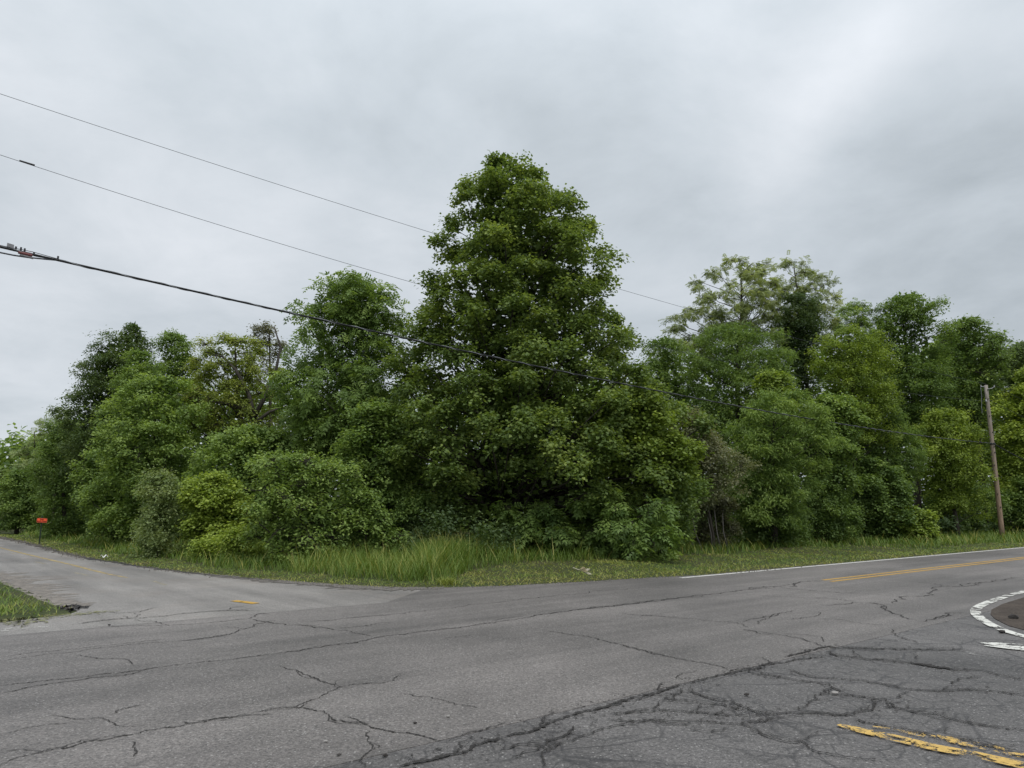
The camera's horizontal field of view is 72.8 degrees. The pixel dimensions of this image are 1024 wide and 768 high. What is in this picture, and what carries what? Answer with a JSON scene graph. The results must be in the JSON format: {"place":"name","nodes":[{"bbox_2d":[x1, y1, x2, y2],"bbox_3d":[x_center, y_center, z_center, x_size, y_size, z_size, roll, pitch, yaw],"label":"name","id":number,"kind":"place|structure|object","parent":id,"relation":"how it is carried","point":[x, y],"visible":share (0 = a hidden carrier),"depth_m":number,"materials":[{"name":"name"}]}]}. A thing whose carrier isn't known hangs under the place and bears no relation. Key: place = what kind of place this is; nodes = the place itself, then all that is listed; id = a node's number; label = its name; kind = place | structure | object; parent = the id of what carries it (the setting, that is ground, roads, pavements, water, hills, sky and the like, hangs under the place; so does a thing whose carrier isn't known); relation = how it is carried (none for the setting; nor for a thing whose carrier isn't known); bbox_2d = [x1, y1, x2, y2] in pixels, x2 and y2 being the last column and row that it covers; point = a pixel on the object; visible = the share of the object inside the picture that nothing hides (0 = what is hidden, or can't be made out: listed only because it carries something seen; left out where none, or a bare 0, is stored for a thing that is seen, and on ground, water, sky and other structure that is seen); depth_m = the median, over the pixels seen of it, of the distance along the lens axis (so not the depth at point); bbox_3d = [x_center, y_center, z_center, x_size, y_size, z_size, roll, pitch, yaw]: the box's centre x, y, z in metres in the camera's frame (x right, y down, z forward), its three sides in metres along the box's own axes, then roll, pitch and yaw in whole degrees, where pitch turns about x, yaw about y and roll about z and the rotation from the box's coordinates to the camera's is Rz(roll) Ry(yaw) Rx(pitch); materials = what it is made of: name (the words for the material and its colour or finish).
{"place":"outdoors","nodes":[
{"label":"outdoors","id":0,"kind":"place"},
{"bbox_2d":[0,539,423,635],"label":"side road","id":1,"kind":"structure","parent":0,"point":[88,590],"depth_m":14.37,"materials":[{"name":"grey asphalt"}]},
{"bbox_2d":[1,155,978,400],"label":"power wire","id":2,"kind":"object","parent":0,"point":[340,261],"visible":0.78,"depth_m":24.37,"materials":[{"name":"black metal"}]},
{"bbox_2d":[1,94,984,383],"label":"power wire","id":3,"kind":"object","parent":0,"point":[411,226],"visible":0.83,"depth_m":25.84,"materials":[{"name":"black metal"}]},
{"bbox_2d":[0,547,1023,767],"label":"road","id":4,"kind":"structure","parent":0,"point":[296,688],"depth_m":8.00,"materials":[{"name":"grey asphalt"}]},
{"bbox_2d":[0,518,1023,622],"bbox_3d":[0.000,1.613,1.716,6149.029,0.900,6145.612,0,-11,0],"label":"ground","id":5,"kind":"structure","parent":0,"point":[60,611],"depth_m":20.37,"materials":[{"name":"green plant"}]},
{"bbox_2d":[0,469,19,528],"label":"woodland tree","id":6,"kind":"object","parent":5,"relation":"on","point":[1,472],"visible":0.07,"depth_m":70.95,"materials":[{"name":"green plant"}]},
{"bbox_2d":[0,467,46,533],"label":"woodland tree","id":7,"kind":"object","parent":5,"relation":"on","point":[18,502],"visible":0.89,"depth_m":55.60,"materials":[{"name":"green plant"}]},
{"bbox_2d":[1,424,59,530],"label":"feathery tree","id":8,"kind":"object","parent":5,"relation":"on","point":[26,453],"visible":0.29,"depth_m":61.48,"materials":[{"name":"green plant"}]},
{"bbox_2d":[0,580,71,619],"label":"corner grass","id":9,"kind":"structure","parent":5,"relation":"on","point":[5,608],"depth_m":12.20,"materials":[{"name":"green plant"}]},
{"bbox_2d":[37,516,46,543],"bbox_3d":[-25.233,7.905,37.183,0.497,1.654,0.066,3,-11,-14],"label":"road sign","id":10,"kind":"object","parent":5,"relation":"on","point":[41,520],"visible":1,"depth_m":37.24,"materials":[{"name":"metal"}]},
{"bbox_2d":[33,405,78,525],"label":"feathery tree","id":11,"kind":"object","parent":5,"relation":"on","point":[40,424],"visible":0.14,"depth_m":55.81,"materials":[{"name":"green plant"}]},
{"bbox_2d":[20,418,94,538],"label":"woodland tree","id":12,"kind":"object","parent":5,"relation":"on","point":[63,489],"visible":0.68,"depth_m":45.93,"materials":[{"name":"green plant"}]},
{"bbox_2d":[65,446,139,543],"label":"elm tree","id":13,"kind":"object","parent":5,"relation":"on","point":[89,472],"visible":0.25,"depth_m":35.95,"materials":[{"name":"green plant"}]},
{"bbox_2d":[42,321,165,536],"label":"dark tree","id":14,"kind":"object","parent":5,"relation":"on","point":[104,362],"visible":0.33,"depth_m":44.32,"materials":[{"name":"green plant"}]},
{"bbox_2d":[85,347,182,488],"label":"woodland tree","id":15,"kind":"object","parent":5,"relation":"on","point":[147,366],"visible":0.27,"depth_m":40.25,"materials":[{"name":"green plant"}]},
{"bbox_2d":[75,371,217,540],"bbox_3d":[-17.340,3.644,33.861,7.199,8.730,5.406,0,-11,0],"label":"elm tree","id":16,"kind":"object","parent":5,"relation":"on","point":[137,435],"visible":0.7,"depth_m":33.27,"materials":[{"name":"green plant"}]},
{"bbox_2d":[124,464,190,558],"bbox_3d":[-13.209,4.921,26.092,2.567,3.764,2.395,0,-11,0],"label":"olive shrub","id":17,"kind":"object","parent":5,"relation":"on","point":[164,497],"visible":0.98,"depth_m":25.82,"materials":[{"name":"green plant"}]},
{"bbox_2d":[151,329,207,470],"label":"woodland tree","id":18,"kind":"object","parent":5,"relation":"on","point":[182,345],"visible":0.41,"depth_m":46.67,"materials":[{"name":"green plant"}]},
{"bbox_2d":[182,530,222,559],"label":"bush","id":19,"kind":"object","parent":5,"relation":"on","point":[202,543],"visible":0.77,"depth_m":23.27,"materials":[{"name":"green plant"}]},
{"bbox_2d":[176,466,258,547],"bbox_3d":[-11.207,4.892,26.421,3.066,3.445,3.040,7,-13,-33],"label":"bright shrub","id":20,"kind":"object","parent":5,"relation":"on","point":[210,499],"visible":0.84,"depth_m":25.84,"materials":[{"name":"green plant"}]},
{"bbox_2d":[170,326,296,504],"bbox_3d":[-14.731,2.631,36.647,7.621,11.468,4.278,0,-11,0],"label":"locust tree","id":21,"kind":"object","parent":5,"relation":"on","point":[235,383],"visible":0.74,"depth_m":36.47,"materials":[{"name":"green plant"}]},
{"bbox_2d":[208,519,269,560],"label":"bush","id":22,"kind":"object","parent":5,"relation":"on","point":[228,544],"visible":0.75,"depth_m":22.93,"materials":[{"name":"green plant"}]},
{"bbox_2d":[176,418,306,543],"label":"woodland tree","id":23,"kind":"object","parent":5,"relation":"on","point":[235,456],"visible":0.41,"depth_m":28.67,"materials":[{"name":"green plant"}]},
{"bbox_2d":[236,319,291,427],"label":"bronze tipped tree","id":24,"kind":"object","parent":5,"relation":"on","point":[265,328],"visible":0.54,"depth_m":44.64,"materials":[{"name":"green plant"}]},
{"bbox_2d":[230,446,376,564],"bbox_3d":[-6.654,4.140,22.144,4.508,4.346,3.523,0,-11,0],"label":"dogwood shrub","id":25,"kind":"object","parent":5,"relation":"on","point":[308,505],"visible":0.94,"depth_m":22.02,"materials":[{"name":"green plant"}]},
{"bbox_2d":[195,572,443,591],"bbox_3d":[-5.444,4.777,16.779,8.546,0.001,1.601,-6,-12,27],"label":"gravel shoulder","id":26,"kind":"object","parent":5,"relation":"on","point":[385,588],"visible":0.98,"depth_m":15.88},
{"bbox_2d":[258,266,427,485],"bbox_3d":[-7.182,0.994,30.397,7.024,12.399,6.714,7,-13,-33],"label":"ash tree","id":27,"kind":"object","parent":5,"relation":"on","point":[347,304],"visible":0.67,"depth_m":29.67,"materials":[{"name":"green plant"}]},
{"bbox_2d":[329,397,415,547],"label":"elm tree","id":28,"kind":"object","parent":5,"relation":"on","point":[364,435],"visible":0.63,"depth_m":25.93,"materials":[{"name":"green plant"}]},
{"bbox_2d":[330,484,414,556],"bbox_3d":[-4.610,4.601,22.738,2.958,2.601,1.860,0,-11,0],"label":"spindly shrub","id":29,"kind":"object","parent":5,"relation":"on","point":[379,528],"visible":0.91,"depth_m":22.57,"materials":[{"name":"green plant"}]},
{"bbox_2d":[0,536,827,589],"bbox_3d":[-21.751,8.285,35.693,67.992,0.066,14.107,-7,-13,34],"label":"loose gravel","id":30,"kind":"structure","parent":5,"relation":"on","point":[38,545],"depth_m":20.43,"materials":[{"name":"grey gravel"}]},
{"bbox_2d":[385,489,470,546],"bbox_3d":[-3.295,5.128,25.578,3.358,2.775,3.044,-2,-11,12],"label":"shrub","id":31,"kind":"object","parent":5,"relation":"on","point":[408,507],"visible":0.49,"depth_m":25.08,"materials":[{"name":"green plant"}]},
{"bbox_2d":[431,573,464,585],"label":"grass tuft","id":32,"kind":"object","parent":5,"relation":"on","point":[443,581],"visible":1,"depth_m":15.95,"materials":[{"name":"green plant"}]},
{"bbox_2d":[0,329,1023,532],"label":"woodland","id":33,"kind":"object","parent":5,"relation":"on","point":[5,463],"visible":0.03,"depth_m":54.92,"materials":[{"name":"green plant"}]},
{"bbox_2d":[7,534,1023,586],"bbox_3d":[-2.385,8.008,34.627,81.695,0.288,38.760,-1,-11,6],"label":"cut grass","id":34,"kind":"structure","parent":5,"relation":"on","point":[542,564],"depth_m":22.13,"materials":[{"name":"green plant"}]},
{"bbox_2d":[17,526,1023,581],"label":"tall grass","id":35,"kind":"structure","parent":5,"relation":"on","point":[428,560],"depth_m":21.55,"materials":[{"name":"green plant"}]},
{"bbox_2d":[472,496,582,554],"bbox_3d":[0.856,5.282,24.466,4.042,2.649,3.148,-6,-12,31],"label":"shrub","id":36,"kind":"object","parent":5,"relation":"on","point":[531,521],"visible":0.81,"depth_m":24.03,"materials":[{"name":"green plant"}]},
{"bbox_2d":[355,150,723,538],"bbox_3d":[0.751,-1.745,29.459,14.378,17.345,13.067,0,-11,0],"label":"maple tree","id":37,"kind":"object","parent":5,"relation":"on","point":[502,412],"visible":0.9,"depth_m":26.67,"materials":[{"name":"green plant"}]},
{"bbox_2d":[76,501,1008,554],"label":"undergrowth","id":38,"kind":"object","parent":5,"relation":"on","point":[946,523],"visible":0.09,"depth_m":23.79,"materials":[{"name":"green plant"}]},
{"bbox_2d":[573,567,590,573],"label":"dead leaf stalk","id":39,"kind":"object","parent":5,"relation":"on","point":[585,570],"visible":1,"depth_m":18.36,"materials":[{"name":"beige plant"}]},
{"bbox_2d":[545,483,695,561],"bbox_3d":[3.520,5.074,24.288,4.819,3.198,4.955,0,-11,0],"label":"shrub","id":40,"kind":"object","parent":5,"relation":"on","point":[627,539],"visible":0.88,"depth_m":23.18,"materials":[{"name":"green plant"}]},
{"bbox_2d":[579,381,714,552],"bbox_3d":[4.960,3.055,25.476,4.837,6.585,3.083,0,-11,0],"label":"bright maple","id":41,"kind":"object","parent":5,"relation":"on","point":[644,439],"visible":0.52,"depth_m":25.02,"materials":[{"name":"green plant"}]},
{"bbox_2d":[636,334,700,491],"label":"woodland tree","id":42,"kind":"object","parent":5,"relation":"on","point":[665,343],"visible":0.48,"depth_m":38.45,"materials":[{"name":"green plant"}]},
{"bbox_2d":[638,475,715,551],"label":"understory tree","id":43,"kind":"object","parent":5,"relation":"on","point":[683,524],"visible":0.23,"depth_m":26.24,"materials":[{"name":"green plant"}]},
{"bbox_2d":[686,491,744,548],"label":"spindly shrub","id":44,"kind":"object","parent":5,"relation":"on","point":[718,512],"visible":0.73,"depth_m":29.66,"materials":[{"name":"green plant"}]},
{"bbox_2d":[669,406,763,549],"bbox_3d":[8.396,3.935,28.955,3.969,6.259,2.762,0,-11,0],"label":"olive shrub","id":45,"kind":"object","parent":5,"relation":"on","point":[723,455],"visible":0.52,"depth_m":28.50,"materials":[{"name":"green plant"}]},
{"bbox_2d":[670,320,800,531],"bbox_3d":[12.181,2.387,37.088,6.336,12.216,5.834,-6,-12,28],"label":"cherry tree","id":46,"kind":"object","parent":5,"relation":"on","point":[736,378],"visible":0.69,"depth_m":37.04,"materials":[{"name":"green plant"}]},
{"bbox_2d":[658,254,814,478],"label":"walnut tree","id":47,"kind":"object","parent":5,"relation":"on","point":[744,308],"visible":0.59,"depth_m":44.28,"materials":[{"name":"green plant"}]},
{"bbox_2d":[727,481,816,546],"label":"understory tree","id":48,"kind":"object","parent":5,"relation":"on","point":[785,535],"visible":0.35,"depth_m":30.90,"materials":[{"name":"green plant"}]},
{"bbox_2d":[741,367,802,511],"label":"woodland tree","id":49,"kind":"object","parent":5,"relation":"on","point":[767,379],"visible":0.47,"depth_m":34.75,"materials":[{"name":"green plant"}]},
{"bbox_2d":[716,385,853,546],"bbox_3d":[12.173,3.680,31.105,6.068,7.452,4.471,-4,-11,20],"label":"cherry tree","id":50,"kind":"object","parent":5,"relation":"on","point":[758,440],"visible":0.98,"depth_m":30.72,"materials":[{"name":"green plant"}]},
{"bbox_2d":[765,289,836,528],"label":"ivy clad tree","id":51,"kind":"object","parent":5,"relation":"on","point":[802,310],"visible":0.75,"depth_m":42.75,"materials":[{"name":"green plant"}]},
{"bbox_2d":[757,250,845,527],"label":"walnut tree","id":52,"kind":"object","parent":5,"relation":"on","point":[810,274],"visible":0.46,"depth_m":46.32,"materials":[{"name":"green plant"}]},
{"bbox_2d":[799,473,867,544],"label":"understory tree","id":53,"kind":"object","parent":5,"relation":"on","point":[833,520],"visible":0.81,"depth_m":33.95,"materials":[{"name":"green plant"}]},
{"bbox_2d":[796,389,874,541],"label":"woodland tree","id":54,"kind":"object","parent":5,"relation":"on","point":[844,405],"visible":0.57,"depth_m":35.07,"materials":[{"name":"green plant"}]},
{"bbox_2d":[799,323,909,536],"bbox_3d":[19.531,2.611,39.506,5.969,12.468,4.759,4,-11,-22],"label":"yellow green tree","id":55,"kind":"object","parent":5,"relation":"on","point":[864,368],"visible":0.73,"depth_m":39.25,"materials":[{"name":"green plant"}]},
{"bbox_2d":[821,297,890,452],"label":"feathery tree","id":56,"kind":"object","parent":5,"relation":"on","point":[856,308],"visible":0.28,"depth_m":51.05,"materials":[{"name":"green plant"}]},
{"bbox_2d":[844,455,920,540],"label":"understory tree","id":57,"kind":"object","parent":5,"relation":"on","point":[884,487],"visible":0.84,"depth_m":36.97,"materials":[{"name":"green plant"}]},
{"bbox_2d":[839,401,931,536],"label":"woodland tree","id":58,"kind":"object","parent":5,"relation":"on","point":[898,456],"visible":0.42,"depth_m":39.83,"materials":[{"name":"green plant"}]},
{"bbox_2d":[860,290,962,511],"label":"tall oak","id":59,"kind":"object","parent":5,"relation":"on","point":[905,316],"visible":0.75,"depth_m":49.10,"materials":[{"name":"green plant"}]},
{"bbox_2d":[888,503,942,541],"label":"bright sapling","id":60,"kind":"object","parent":5,"relation":"on","point":[926,524],"visible":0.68,"depth_m":36.39,"materials":[{"name":"green plant"}]},
{"bbox_2d":[908,406,1001,535],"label":"yellow green tree","id":61,"kind":"object","parent":5,"relation":"on","point":[945,472],"visible":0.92,"depth_m":44.69,"materials":[{"name":"green plant"}]},
{"bbox_2d":[911,334,1009,509],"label":"woodland tree","id":62,"kind":"object","parent":5,"relation":"on","point":[947,398],"visible":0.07,"depth_m":59.96,"materials":[{"name":"green plant"}]},
{"bbox_2d":[921,475,1015,534],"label":"understory tree","id":63,"kind":"object","parent":5,"relation":"on","point":[990,495],"visible":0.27,"depth_m":47.24,"materials":[{"name":"green plant"}]},
{"bbox_2d":[931,313,1021,523],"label":"tree","id":64,"kind":"object","parent":5,"relation":"on","point":[992,343],"visible":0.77,"depth_m":54.31,"materials":[{"name":"green plant"}]},
{"bbox_2d":[980,385,1004,536],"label":"utility pole","id":65,"kind":"object","parent":5,"relation":"on","point":[997,488],"visible":0.92,"depth_m":44.73,"materials":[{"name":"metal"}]},
{"bbox_2d":[0,243,995,443],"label":"telephone cable","id":66,"kind":"object","parent":65,"relation":"attached to","point":[23,254],"visible":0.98,"depth_m":16.78,"materials":[{"name":"rubber"}]},
{"bbox_2d":[979,365,1023,521],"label":"yellow green tree","id":67,"kind":"object","parent":5,"relation":"on","point":[1011,429],"visible":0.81,"depth_m":50.84,"materials":[{"name":"green plant"}]},
{"bbox_2d":[986,473,1023,533],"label":"understory tree","id":68,"kind":"object","parent":5,"relation":"on","point":[1017,509],"visible":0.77,"depth_m":49.01,"materials":[{"name":"green plant"}]},
{"bbox_2d":[990,339,1023,422],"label":"woodland tree","id":69,"kind":"object","parent":5,"relation":"on","point":[1017,365],"visible":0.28,"depth_m":62.60,"materials":[{"name":"green plant"}]},
{"bbox_2d":[991,597,1023,629],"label":"gravel island","id":70,"kind":"structure","parent":5,"relation":"on","point":[1001,613],"depth_m":11.41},
{"bbox_2d":[1008,614,1018,618],"bbox_3d":[7.851,3.645,10.874,0.151,0.080,0.121,0,-11,0],"label":"loose stone","id":71,"kind":"object","parent":70,"relation":"on","point":[1011,616],"visible":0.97,"depth_m":10.84,"materials":[{"name":"grey stone"}]},
{"bbox_2d":[0,0,1023,512],"label":"sky","id":72,"kind":"structure","parent":0,"point":[879,142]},
{"bbox_2d":[327,590,1023,767],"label":"junction road","id":73,"kind":"structure","parent":0,"point":[948,694],"depth_m":5.54,"materials":[{"name":"grey asphalt"}]}
]}

